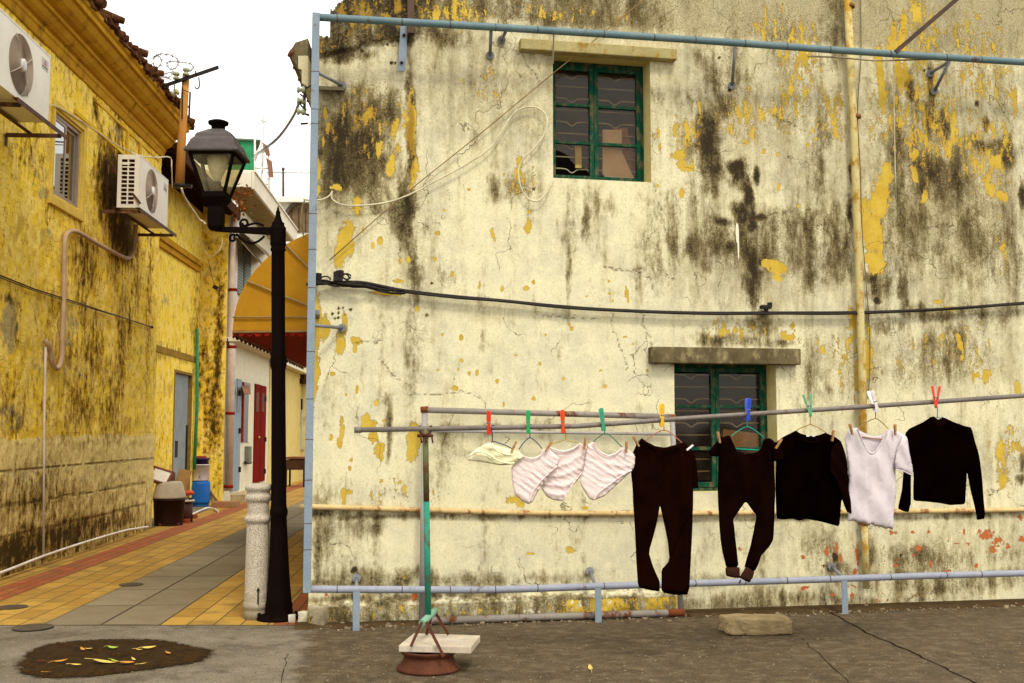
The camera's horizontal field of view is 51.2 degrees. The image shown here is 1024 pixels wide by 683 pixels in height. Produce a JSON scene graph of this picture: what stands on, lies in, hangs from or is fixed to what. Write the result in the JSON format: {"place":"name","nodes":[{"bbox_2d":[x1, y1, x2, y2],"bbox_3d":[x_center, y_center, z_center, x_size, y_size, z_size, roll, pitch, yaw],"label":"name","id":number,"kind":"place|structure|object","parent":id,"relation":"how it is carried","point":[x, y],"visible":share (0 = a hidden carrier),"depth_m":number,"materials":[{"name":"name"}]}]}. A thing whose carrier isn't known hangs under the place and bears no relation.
{"place":"outdoors","nodes":[
{"label":"outdoors","id":0,"kind":"place"},
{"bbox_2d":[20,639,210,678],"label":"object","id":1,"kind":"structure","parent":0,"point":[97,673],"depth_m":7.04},
{"bbox_2d":[0,482,302,600],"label":"pavement","id":2,"kind":"structure","parent":0,"point":[23,585],"depth_m":12.98,"materials":[{"name":"red brick"}]},
{"bbox_2d":[211,501,239,507],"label":"step block","id":3,"kind":"structure","parent":2,"relation":"on","point":[225,504],"depth_m":21.45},
{"bbox_2d":[286,457,304,486],"bbox_3d":[-5.994,3.636,29.799,0.596,0.825,0.660,0,-5,0],"label":"desk","id":4,"kind":"object","parent":2,"relation":"on","point":[295,463],"visible":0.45,"depth_m":29.52,"materials":[{"name":"brown wood"}]},
{"bbox_2d":[0,480,302,586],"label":"pavement","id":5,"kind":"structure","parent":0,"point":[28,573],"depth_m":13.19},
{"bbox_2d":[152,498,185,525],"bbox_3d":[-5.586,2.779,17.406,0.520,0.435,0.520,0,-5,0],"label":"waste bin","id":6,"kind":"object","parent":5,"relation":"on","point":[168,512],"visible":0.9,"depth_m":17.21,"materials":[{"name":"black plastic"}]},
{"bbox_2d":[153,481,185,498],"bbox_3d":[-5.586,2.415,17.437,0.540,0.275,0.537,0,-5,0],"label":"basin","id":7,"kind":"object","parent":6,"relation":"on","point":[170,490],"visible":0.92,"depth_m":17.25,"materials":[{"name":"grey plastic"}]},
{"bbox_2d":[153,465,173,483],"bbox_3d":[-5.709,2.188,17.369,0.400,0.346,0.200,0,-5,0],"label":"picture frame","id":8,"kind":"object","parent":7,"relation":"on","point":[161,475],"visible":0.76,"depth_m":17.36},
{"bbox_2d":[184,490,194,521],"bbox_3d":[-5.502,2.774,17.968,0.330,0.533,0.325,0,-5,0],"label":"stool","id":9,"kind":"object","parent":5,"relation":"on","point":[188,512],"visible":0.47,"depth_m":17.90,"materials":[{"name":"red plastic"}]},
{"bbox_2d":[176,468,191,489],"bbox_3d":[-5.600,2.378,18.143,0.304,0.451,0.102,0,-5,0],"label":"wooden board","id":10,"kind":"object","parent":9,"relation":"on","point":[183,476],"visible":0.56,"depth_m":18.16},
{"bbox_2d":[0,487,304,624],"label":"pavement","id":11,"kind":"structure","parent":0,"point":[47,602],"depth_m":11.41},
{"bbox_2d":[0,604,27,608],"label":"drain cover","id":12,"kind":"object","parent":11,"relation":"on","point":[16,606],"visible":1,"depth_m":9.20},
{"bbox_2d":[46,500,303,624],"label":"pavement","id":13,"kind":"structure","parent":0,"point":[160,596],"depth_m":10.38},
{"bbox_2d":[103,0,342,195],"label":"sky","id":14,"kind":"structure","parent":0,"point":[250,42],"materials":[{"name":"white"}]},
{"bbox_2d":[161,528,303,624],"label":"pavement","id":15,"kind":"structure","parent":0,"point":[221,603],"depth_m":9.57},
{"bbox_2d":[243,483,270,619],"bbox_3d":[-2.074,1.702,8.709,0.221,1.090,0.221,0,-5,0],"label":"bollard","id":16,"kind":"object","parent":15,"relation":"on","point":[257,518],"visible":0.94,"depth_m":8.64,"materials":[{"name":"stone"}]},
{"bbox_2d":[226,138,273,188],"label":"rooftop shed","id":17,"kind":"structure","parent":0,"point":[251,147],"depth_m":36.62,"materials":[{"name":"green metal"}]},
{"bbox_2d":[273,592,308,624],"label":"pavement","id":18,"kind":"structure","parent":0,"point":[300,603],"depth_m":9.32,"materials":[{"name":"red brick"}]},
{"bbox_2d":[183,119,297,622],"bbox_3d":[-2.202,0.194,8.784,0.959,4.109,0.444,0,-5,0],"label":"street lamp","id":19,"kind":"object","parent":18,"relation":"on","point":[217,148],"visible":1,"depth_m":8.75,"materials":[{"name":"brown metal"}]},
{"bbox_2d":[298,610,307,621],"bbox_3d":[-1.640,2.181,8.455,0.090,0.104,0.084,-1,-5,16],"label":"loose stone","id":20,"kind":"object","parent":18,"relation":"on","point":[303,616],"visible":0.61,"depth_m":8.42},
{"bbox_2d":[0,506,1023,682],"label":"ground","id":21,"kind":"structure","parent":0,"point":[919,631],"depth_m":7.36,"materials":[{"name":"concrete"}]},
{"bbox_2d":[11,623,53,630],"bbox_3d":[-3.687,2.197,8.227,0.300,0.005,0.300,0,-5,0],"label":"drain cover","id":22,"kind":"object","parent":21,"relation":"on","point":[33,627],"visible":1,"depth_m":8.21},
{"bbox_2d":[0,0,195,577],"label":"yellow house","id":23,"kind":"structure","parent":21,"relation":"on","point":[106,80],"depth_m":13.29,"materials":[{"name":"paint"}]},
{"bbox_2d":[0,97,66,146],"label":"wall bracket","id":24,"kind":"object","parent":23,"relation":"attached to","point":[28,133],"depth_m":10.86,"materials":[{"name":"brown metal"}]},
{"bbox_2d":[0,8,50,122],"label":"air conditioner","id":25,"kind":"object","parent":24,"relation":"on","point":[25,61],"visible":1,"depth_m":10.26,"materials":[{"name":"white metal"}]},
{"bbox_2d":[42,347,46,554],"bbox_3d":[-5.316,1.240,12.164,0.040,2.358,0.116,-2,-5,19],"label":"drain pipe","id":26,"kind":"object","parent":23,"relation":"attached to","point":[44,447],"visible":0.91,"depth_m":12.14,"materials":[{"name":"white plastic"}]},
{"bbox_2d":[53,113,79,207],"bbox_3d":[-5.444,-2.182,12.956,0.065,0.979,0.930,0,-5,-4],"label":"window","id":27,"kind":"structure","parent":23,"relation":"in","point":[66,160],"depth_m":13.12,"materials":[{"name":"grey metal"}]},
{"bbox_2d":[0,526,148,573],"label":"ground pipe","id":28,"kind":"object","parent":23,"relation":"attached to","point":[54,552],"visible":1,"depth_m":12.73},
{"bbox_2d":[0,275,153,328],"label":"wall cable","id":29,"kind":"object","parent":23,"relation":"attached to","point":[69,300],"depth_m":12.63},
{"bbox_2d":[42,224,137,370],"bbox_3d":[-5.408,-0.687,13.858,0.128,2.285,3.253,0,-5,-2],"label":"drain hose","id":30,"kind":"object","parent":23,"relation":"attached to","point":[45,341],"visible":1,"depth_m":12.72,"materials":[{"name":"plastic"}]},
{"bbox_2d":[50,104,172,187],"bbox_3d":[-5.255,-2.673,14.195,0.436,0.431,3.787,-1,-5,8],"label":"white cable","id":31,"kind":"object","parent":23,"relation":"attached to","point":[118,145],"visible":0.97,"depth_m":14.59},
{"bbox_2d":[105,159,140,207],"bbox_3d":[-5.227,-2.132,14.287,0.652,0.653,0.138,-3,-6,29],"label":"steel strut","id":32,"kind":"object","parent":23,"relation":"attached to","point":[107,162],"visible":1,"depth_m":14.41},
{"bbox_2d":[100,207,176,242],"bbox_3d":[-5.238,-1.616,15.027,0.554,0.142,1.941,0,-5,-4],"label":"wall bracket","id":33,"kind":"object","parent":23,"relation":"attached to","point":[140,210],"depth_m":14.86,"materials":[{"name":"brown metal"}]},
{"bbox_2d":[117,154,168,228],"bbox_3d":[-5.125,-2.072,14.935,0.328,0.715,1.470,0,-5,-4],"label":"air conditioner","id":34,"kind":"object","parent":33,"relation":"on","point":[144,180],"visible":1,"depth_m":14.45,"materials":[{"name":"white metal"}]},
{"bbox_2d":[152,52,193,79],"bbox_3d":[-5.164,-4.000,15.884,0.951,0.559,0.238,0,-5,0],"label":"barbed wire","id":35,"kind":"object","parent":23,"relation":"on","point":[170,61],"visible":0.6,"depth_m":15.80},
{"bbox_2d":[162,65,218,188],"bbox_3d":[-4.659,-3.111,15.492,0.813,1.790,0.238,0,-5,0],"label":"utility pole","id":36,"kind":"object","parent":23,"relation":"attached to","point":[179,182],"visible":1,"depth_m":15.47,"materials":[{"name":"brown wood"}]},
{"bbox_2d":[180,188,206,224],"bbox_3d":[-4.814,-2.007,16.202,0.086,0.169,2.186,1,-5,-8],"label":"loose cable","id":37,"kind":"object","parent":23,"relation":"attached to","point":[191,208],"visible":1,"depth_m":15.73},
{"bbox_2d":[16,638,213,677],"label":"soil","id":38,"kind":"structure","parent":21,"relation":"on","point":[161,648],"depth_m":7.10,"materials":[{"name":"soil"}]},
{"bbox_2d":[152,142,240,517],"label":"bright yellow house","id":39,"kind":"structure","parent":21,"relation":"on","point":[179,290],"depth_m":20.58,"materials":[{"name":"paint"}]},
{"bbox_2d":[173,373,188,480],"bbox_3d":[-6.533,1.962,20.930,0.070,2.653,1.341,0,-5,-4],"label":"door","id":40,"kind":"structure","parent":39,"relation":"in","point":[181,381],"depth_m":21.08,"materials":[{"name":"grey paint"}]},
{"bbox_2d":[192,328,198,469],"bbox_3d":[-6.460,1.171,21.872,0.070,2.880,0.239,0,-5,-4],"label":"green pipe","id":41,"kind":"object","parent":39,"relation":"attached to","point":[196,392],"visible":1,"depth_m":21.89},
{"bbox_2d":[192,480,209,506],"bbox_3d":[-6.412,3.119,21.966,0.407,0.523,0.406,-2,-5,23],"label":"barrel","id":42,"kind":"object","parent":21,"relation":"on","point":[201,494],"visible":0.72,"depth_m":21.79,"materials":[{"name":"blue paint"}]},
{"bbox_2d":[193,464,209,480],"bbox_3d":[-6.421,2.692,22.002,0.395,0.331,0.395,0,-5,0],"label":"paint tub","id":43,"kind":"object","parent":42,"relation":"on","point":[201,472],"visible":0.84,"depth_m":21.84,"materials":[{"name":"plastic"}]},
{"bbox_2d":[196,458,209,463],"bbox_3d":[-6.431,2.461,22.022,0.407,0.130,0.407,0,-5,0],"label":"basket","id":44,"kind":"object","parent":43,"relation":"on","point":[202,460],"visible":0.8,"depth_m":21.87,"materials":[{"name":"purple plastic"}]},
{"bbox_2d":[197,169,297,505],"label":"white house","id":45,"kind":"structure","parent":21,"relation":"on","point":[232,439],"depth_m":22.61,"materials":[{"name":"paint"}]},
{"bbox_2d":[229,380,236,491],"bbox_3d":[-6.045,2.029,23.154,0.056,2.408,0.468,0,-5,-4],"label":"door","id":46,"kind":"structure","parent":45,"relation":"in","point":[235,410],"depth_m":23.25,"materials":[{"name":"blue wood"}]},
{"bbox_2d":[235,379,241,490],"bbox_3d":[-6.076,2.055,23.670,0.056,2.449,0.486,0,-5,-4],"label":"door","id":47,"kind":"structure","parent":45,"relation":"in","point":[239,382],"depth_m":23.61,"materials":[{"name":"blue wood"}]},
{"bbox_2d":[230,183,255,221],"bbox_3d":[-5.373,-2.787,21.336,0.521,0.835,0.409,1,-5,-14],"label":"dry plant","id":48,"kind":"object","parent":45,"relation":"hanging from","point":[239,207],"visible":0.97,"depth_m":21.31,"materials":[{"name":"orange plant"}]},
{"bbox_2d":[241,382,244,441],"bbox_3d":[-6.112,1.604,24.222,0.050,1.356,0.173,0,-5,-4],"label":"window frame","id":49,"kind":"structure","parent":45,"relation":"in","point":[242,402],"depth_m":24.15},
{"bbox_2d":[241,381,250,442],"bbox_3d":[-6.148,1.633,24.652,0.032,1.379,1.039,0,-5,-4],"label":"window","id":50,"kind":"structure","parent":45,"relation":"in","point":[246,396],"depth_m":24.70,"materials":[{"name":"grey glass"}]},
{"bbox_2d":[252,384,260,482],"bbox_3d":[-6.194,2.261,26.040,0.120,2.440,0.721,0,-5,-4],"label":"door","id":51,"kind":"structure","parent":45,"relation":"in","point":[257,388],"depth_m":25.92,"materials":[{"name":"red wood"}]},
{"bbox_2d":[259,385,266,481],"bbox_3d":[-6.275,2.310,26.859,0.060,2.386,0.767,0,-5,-4],"label":"door","id":52,"kind":"structure","parent":45,"relation":"in","point":[263,388],"depth_m":26.77,"materials":[{"name":"red wood"}]},
{"bbox_2d":[267,360,305,483],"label":"pale yellow house","id":53,"kind":"structure","parent":21,"relation":"on","point":[293,404],"depth_m":31.81,"materials":[{"name":"paint"}]},
{"bbox_2d":[275,196,308,243],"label":"terrace building","id":54,"kind":"structure","parent":21,"relation":"on","point":[291,206],"depth_m":40.47,"materials":[{"name":"white paint"}]},
{"bbox_2d":[267,167,309,195],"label":"railing","id":55,"kind":"object","parent":54,"relation":"on","point":[283,182],"visible":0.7,"depth_m":40.44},
{"bbox_2d":[299,374,305,479],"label":"end house","id":56,"kind":"structure","parent":21,"relation":"on","point":[302,380],"depth_m":33.88,"materials":[{"name":"paint"}]},
{"bbox_2d":[397,425,460,675],"bbox_3d":[-0.529,1.316,6.866,0.406,1.547,0.408,0,-5,0],"label":"pole stand","id":57,"kind":"object","parent":21,"relation":"on","point":[425,664],"visible":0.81,"depth_m":6.78,"materials":[{"name":"metal"}]},
{"bbox_2d":[399,633,479,653],"bbox_3d":[-0.455,1.942,6.879,0.458,0.042,0.412,-1,-5,8],"label":"stone slab","id":58,"kind":"object","parent":57,"relation":"on","point":[451,643],"depth_m":6.76,"materials":[{"name":"stone"}]},
{"bbox_2d":[354,393,1023,432],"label":"drying pole","id":59,"kind":"object","parent":57,"relation":"on","point":[654,420],"visible":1,"depth_m":7.09,"materials":[{"name":"metal"}]},
{"bbox_2d":[487,411,490,434],"bbox_3d":[-0.149,0.521,6.864,0.028,0.151,0.092,0,-5,0],"label":"clothes clip","id":60,"kind":"object","parent":59,"relation":"attached to","point":[488,422],"visible":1,"depth_m":6.83,"materials":[{"name":"red plastic"}]},
{"bbox_2d":[491,425,511,448],"bbox_3d":[-0.075,0.615,6.872,0.162,0.160,0.050,1,-5,-10],"label":"coat hanger","id":61,"kind":"object","parent":59,"relation":"hanging from","point":[495,441],"visible":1,"depth_m":6.84,"materials":[{"name":"grey metal"}]},
{"bbox_2d":[468,443,522,464],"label":"briefs","id":62,"kind":"object","parent":61,"relation":"hanging from","point":[491,453],"visible":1,"depth_m":6.80,"materials":[{"name":"beige fabric"}]},
{"bbox_2d":[526,410,529,433],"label":"clothes clip","id":63,"kind":"object","parent":59,"relation":"attached to","point":[528,421],"visible":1,"depth_m":6.87,"materials":[{"name":"green plastic"}]},
{"bbox_2d":[519,424,541,448],"bbox_3d":[0.117,0.616,6.918,0.157,0.164,0.034,1,-5,-10],"label":"coat hanger","id":64,"kind":"object","parent":59,"relation":"hanging from","point":[531,438],"visible":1,"depth_m":6.90,"materials":[{"name":"grey metal"}]},
{"bbox_2d":[511,449,559,503],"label":"briefs","id":65,"kind":"object","parent":64,"relation":"hanging from","point":[530,475],"visible":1,"depth_m":6.86,"materials":[{"name":"fabric"}]},
{"bbox_2d":[560,410,564,432],"bbox_3d":[0.330,0.520,6.947,0.031,0.152,0.092,0,-5,0],"label":"clothes clip","id":66,"kind":"object","parent":59,"relation":"attached to","point":[562,415],"visible":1,"depth_m":6.91,"materials":[{"name":"red plastic"}]},
{"bbox_2d":[551,423,580,445],"bbox_3d":[0.351,0.609,6.974,0.208,0.148,0.032,1,-5,-9],"label":"coat hanger","id":67,"kind":"object","parent":59,"relation":"hanging from","point":[565,439],"visible":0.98,"depth_m":6.98,"materials":[{"name":"yellow metal"}]},
{"bbox_2d":[542,443,586,500],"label":"briefs","id":68,"kind":"object","parent":67,"relation":"hanging from","point":[562,479],"visible":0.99,"depth_m":6.95,"materials":[{"name":"fabric"}]},
{"bbox_2d":[599,408,605,430],"bbox_3d":[0.591,0.511,6.994,0.043,0.152,0.092,0,-5,0],"label":"clothes clip","id":69,"kind":"object","parent":59,"relation":"attached to","point":[601,416],"visible":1,"depth_m":6.96,"materials":[{"name":"teal plastic"}]},
{"bbox_2d":[593,421,621,446],"bbox_3d":[0.627,0.611,7.013,0.199,0.174,0.027,1,-5,-10],"label":"coat hanger","id":70,"kind":"object","parent":59,"relation":"hanging from","point":[607,434],"visible":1,"depth_m":7.00,"materials":[{"name":"green metal"}]},
{"bbox_2d":[580,442,634,499],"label":"briefs","id":71,"kind":"object","parent":70,"relation":"hanging from","point":[603,474],"visible":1,"depth_m":6.96,"materials":[{"name":"fabric"}]},
{"bbox_2d":[659,404,664,426],"bbox_3d":[0.991,0.487,7.065,0.028,0.151,0.092,0,-5,0],"label":"clothes clip","id":72,"kind":"object","parent":59,"relation":"attached to","point":[661,412],"visible":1,"depth_m":7.03,"materials":[{"name":"yellow plastic"}]},
{"bbox_2d":[645,427,681,442],"bbox_3d":[1.001,0.587,7.080,0.254,0.174,0.027,1,-5,-11],"label":"coat hanger","id":73,"kind":"object","parent":59,"relation":"hanging from","point":[663,430],"visible":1,"depth_m":7.07,"materials":[{"name":"pink metal"}]},
{"bbox_2d":[631,438,697,594],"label":"trousers","id":74,"kind":"object","parent":73,"relation":"hanging from","point":[665,479],"visible":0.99,"depth_m":7.00,"materials":[{"name":"brown fabric"}]},
{"bbox_2d":[731,421,763,450],"bbox_3d":[1.577,0.603,7.181,0.237,0.266,0.029,1,-5,-10],"label":"coat hanger","id":75,"kind":"object","parent":59,"relation":"hanging from","point":[747,449],"visible":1,"depth_m":7.17,"materials":[{"name":"green plastic"}]},
{"bbox_2d":[709,435,783,583],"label":"sweatpants","id":76,"kind":"object","parent":75,"relation":"hanging from","point":[749,479],"visible":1,"depth_m":7.08,"materials":[{"name":"fabric"}]},
{"bbox_2d":[745,398,750,420],"bbox_3d":[1.581,0.456,7.171,0.033,0.152,0.092,0,-5,0],"label":"clothes clip","id":77,"kind":"object","parent":59,"relation":"attached to","point":[747,406],"visible":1,"depth_m":7.14,"materials":[{"name":"blue plastic"}]},
{"bbox_2d":[802,393,811,416],"bbox_3d":[1.997,0.429,7.221,0.067,0.158,0.020,0,-5,0],"label":"clothes clip","id":78,"kind":"object","parent":59,"relation":"attached to","point":[807,406],"visible":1,"depth_m":7.22,"materials":[{"name":"green plastic"}]},
{"bbox_2d":[796,415,825,432],"bbox_3d":[2.028,0.536,7.264,0.220,0.178,0.027,1,-5,-11],"label":"coat hanger","id":79,"kind":"object","parent":59,"relation":"hanging from","point":[810,424],"visible":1,"depth_m":7.25,"materials":[{"name":"metal"}]},
{"bbox_2d":[775,431,851,525],"bbox_3d":[2.043,0.926,7.223,0.543,0.646,0.092,1,-5,-8],"label":"sweater","id":80,"kind":"object","parent":79,"relation":"hanging from","point":[812,480],"visible":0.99,"depth_m":7.21,"materials":[{"name":"fabric"}]},
{"bbox_2d":[858,412,887,428],"bbox_3d":[2.485,0.515,7.349,0.235,0.185,0.026,1,-5,-11],"label":"coat hanger","id":81,"kind":"object","parent":59,"relation":"hanging from","point":[872,419],"visible":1,"depth_m":7.36,"materials":[{"name":"beige plastic"}]},
{"bbox_2d":[845,428,913,529],"bbox_3d":[2.512,0.937,7.307,0.492,0.696,0.093,0,-5,-6],"label":"shirt","id":82,"kind":"object","parent":81,"relation":"hanging from","point":[874,465],"visible":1,"depth_m":7.28,"materials":[{"name":"white fabric"}]},
{"bbox_2d":[867,390,879,412],"bbox_3d":[2.481,0.412,7.333,0.064,0.150,0.092,0,-5,0],"label":"clothes clip","id":83,"kind":"object","parent":59,"relation":"attached to","point":[872,397],"visible":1,"depth_m":7.30,"materials":[{"name":"white plastic"}]},
{"bbox_2d":[931,386,940,407],"bbox_3d":[2.934,0.382,7.385,0.068,0.156,0.020,0,-5,0],"label":"clothes clip","id":84,"kind":"object","parent":59,"relation":"attached to","point":[937,397],"visible":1,"depth_m":7.39,"materials":[{"name":"red plastic"}]},
{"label":"coat hanger","id":85,"kind":"object","parent":59,"relation":"hanging from","visible":0},
{"bbox_2d":[898,416,984,519],"bbox_3d":[2.993,0.884,7.454,0.654,0.722,0.061,1,-5,-10],"label":"turtleneck","id":86,"kind":"object","parent":85,"relation":"hanging from","point":[944,456],"visible":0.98,"depth_m":7.44,"materials":[{"name":"fabric"}]},
{"bbox_2d":[295,612,688,629],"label":"kerb","id":87,"kind":"structure","parent":21,"relation":"on","point":[307,625],"depth_m":8.33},
{"bbox_2d":[307,604,328,624],"bbox_3d":[-1.506,2.140,8.355,0.155,0.174,0.140,-1,-5,17],"label":"loose stone","id":88,"kind":"object","parent":87,"relation":"on","point":[319,614],"visible":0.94,"depth_m":8.30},
{"bbox_2d":[2,603,1023,682],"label":"gravel","id":89,"kind":"structure","parent":21,"relation":"on","point":[668,620],"depth_m":8.15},
{"bbox_2d":[419,406,684,623],"bbox_3d":[0.342,1.413,8.637,2.180,1.770,0.080,1,-5,-11],"label":"steel rack","id":90,"kind":"object","parent":21,"relation":"on","point":[679,611],"visible":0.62,"depth_m":8.59,"materials":[{"name":"metal"}]},
{"bbox_2d":[287,0,1023,622],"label":"plastered house","id":91,"kind":"structure","parent":21,"relation":"on","point":[753,186],"depth_m":9.16,"materials":[{"name":"beige paint"}]},
{"bbox_2d":[232,234,308,368],"bbox_3d":[-2.693,-0.461,15.871,1.636,1.394,6.548,0,-5,-4],"label":"awning","id":92,"kind":"object","parent":91,"relation":"attached to","point":[252,321],"visible":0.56,"depth_m":12.70,"materials":[{"name":"fabric"}]},
{"bbox_2d":[297,85,310,124],"bbox_3d":[-1.681,-1.914,8.628,0.110,0.321,0.077,1,-5,-11],"label":"insulator bracket","id":93,"kind":"object","parent":91,"relation":"attached to","point":[302,101],"visible":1,"depth_m":8.61,"materials":[{"name":"white ceramic"}]},
{"bbox_2d":[252,104,299,158],"bbox_3d":[-4.175,-3.300,18.067,0.075,4.390,19.232,1,-5,-15],"label":"overhead wire","id":94,"kind":"object","parent":93,"relation":"attached to","point":[283,131],"visible":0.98,"depth_m":11.46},
{"bbox_2d":[331,106,553,205],"bbox_3d":[-0.549,-1.536,8.820,1.857,0.917,0.065,1,-5,-12],"label":"looping cable","id":95,"kind":"object","parent":91,"relation":"attached to","point":[527,154],"visible":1,"depth_m":8.91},
{"bbox_2d":[329,0,642,260],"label":"thin wire","id":96,"kind":"object","parent":91,"relation":"attached to","point":[476,136],"visible":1,"depth_m":8.88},
{"bbox_2d":[574,146,581,167],"bbox_3d":[0.578,-1.608,9.334,0.061,0.195,0.020,1,-5,-11],"label":"wooden strip","id":97,"kind":"object","parent":91,"relation":"in","point":[578,158],"visible":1,"depth_m":9.32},
{"bbox_2d":[553,61,643,181],"bbox_3d":[0.731,-1.899,9.377,0.866,1.088,0.073,1,-5,-11],"label":"window","id":98,"kind":"structure","parent":91,"relation":"in","point":[591,69],"depth_m":9.37,"materials":[{"name":"green paint"}]},
{"bbox_2d":[602,130,633,177],"bbox_3d":[0.936,-1.645,9.426,0.290,0.453,0.020,1,-5,-11],"label":"plank","id":99,"kind":"object","parent":91,"relation":"in","point":[614,163],"visible":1,"depth_m":9.41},
{"bbox_2d":[613,127,632,170],"bbox_3d":[0.983,-1.658,9.462,0.174,0.482,0.020,1,-5,-11],"label":"plank","id":100,"kind":"object","parent":91,"relation":"in","point":[627,153],"visible":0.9,"depth_m":9.46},
{"bbox_2d":[631,152,635,177],"bbox_3d":[1.053,-1.561,9.492,0.149,0.256,0.020,1,-5,-11],"label":"plank","id":101,"kind":"object","parent":91,"relation":"in","point":[633,166],"visible":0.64,"depth_m":9.49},
{"bbox_2d":[306,270,1023,314],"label":"power cable","id":102,"kind":"object","parent":91,"relation":"attached to","point":[338,278],"visible":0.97,"depth_m":8.93,"materials":[{"name":"black rubber"}]},
{"bbox_2d":[674,364,767,490],"bbox_3d":[1.791,0.747,9.354,0.925,1.107,0.073,1,-5,-11],"label":"window","id":103,"kind":"structure","parent":91,"relation":"in","point":[713,369],"depth_m":9.35,"materials":[{"name":"green paint"}]},
{"bbox_2d":[720,429,758,452],"bbox_3d":[2.051,0.882,9.429,0.433,0.218,0.050,1,-5,-11],"label":"cardboard sheet","id":104,"kind":"object","parent":91,"relation":"in","point":[743,439],"visible":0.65,"depth_m":9.40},
{"bbox_2d":[760,302,771,312],"bbox_3d":[2.195,-0.293,9.245,0.098,0.090,0.060,1,-5,-11],"label":"cable bracket","id":105,"kind":"object","parent":91,"relation":"attached to","point":[767,307],"visible":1,"depth_m":9.22,"materials":[{"name":"black metal"}]},
{"bbox_2d":[857,0,869,398],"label":"thin wire","id":106,"kind":"object","parent":91,"relation":"attached to","point":[861,201],"visible":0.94,"depth_m":9.52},
{"bbox_2d":[303,0,1023,630],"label":"pipe frame","id":107,"kind":"object","parent":21,"relation":"on","point":[409,24],"visible":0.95,"depth_m":8.61,"materials":[{"name":"teal paint"}]},
{"bbox_2d":[807,55,922,60],"bbox_3d":[3.377,-2.494,9.516,1.687,0.098,0.186,1,-5,-11],"label":"rope","id":108,"kind":"object","parent":107,"relation":"attached to","point":[864,59],"visible":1,"depth_m":9.49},
{"bbox_2d":[893,58,896,199],"bbox_3d":[3.399,-1.920,9.497,0.013,1.278,0.305,-2,-5,18],"label":"string","id":109,"kind":"object","parent":107,"relation":"hanging from","point":[894,129],"visible":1,"depth_m":9.55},
{"bbox_2d":[719,613,792,635],"bbox_3d":[1.835,2.131,8.052,0.528,0.136,0.266,0,-5,0],"label":"stone block","id":110,"kind":"object","parent":21,"relation":"on","point":[753,624],"depth_m":7.94,"materials":[{"name":"stone"}]},
{"bbox_2d":[685,598,1023,616],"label":"kerb","id":111,"kind":"structure","parent":21,"relation":"on","point":[861,607],"depth_m":9.10,"materials":[{"name":"concrete"}]},
{"bbox_2d":[829,612,975,682],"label":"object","id":112,"kind":"structure","parent":0,"point":[901,647],"depth_m":7.43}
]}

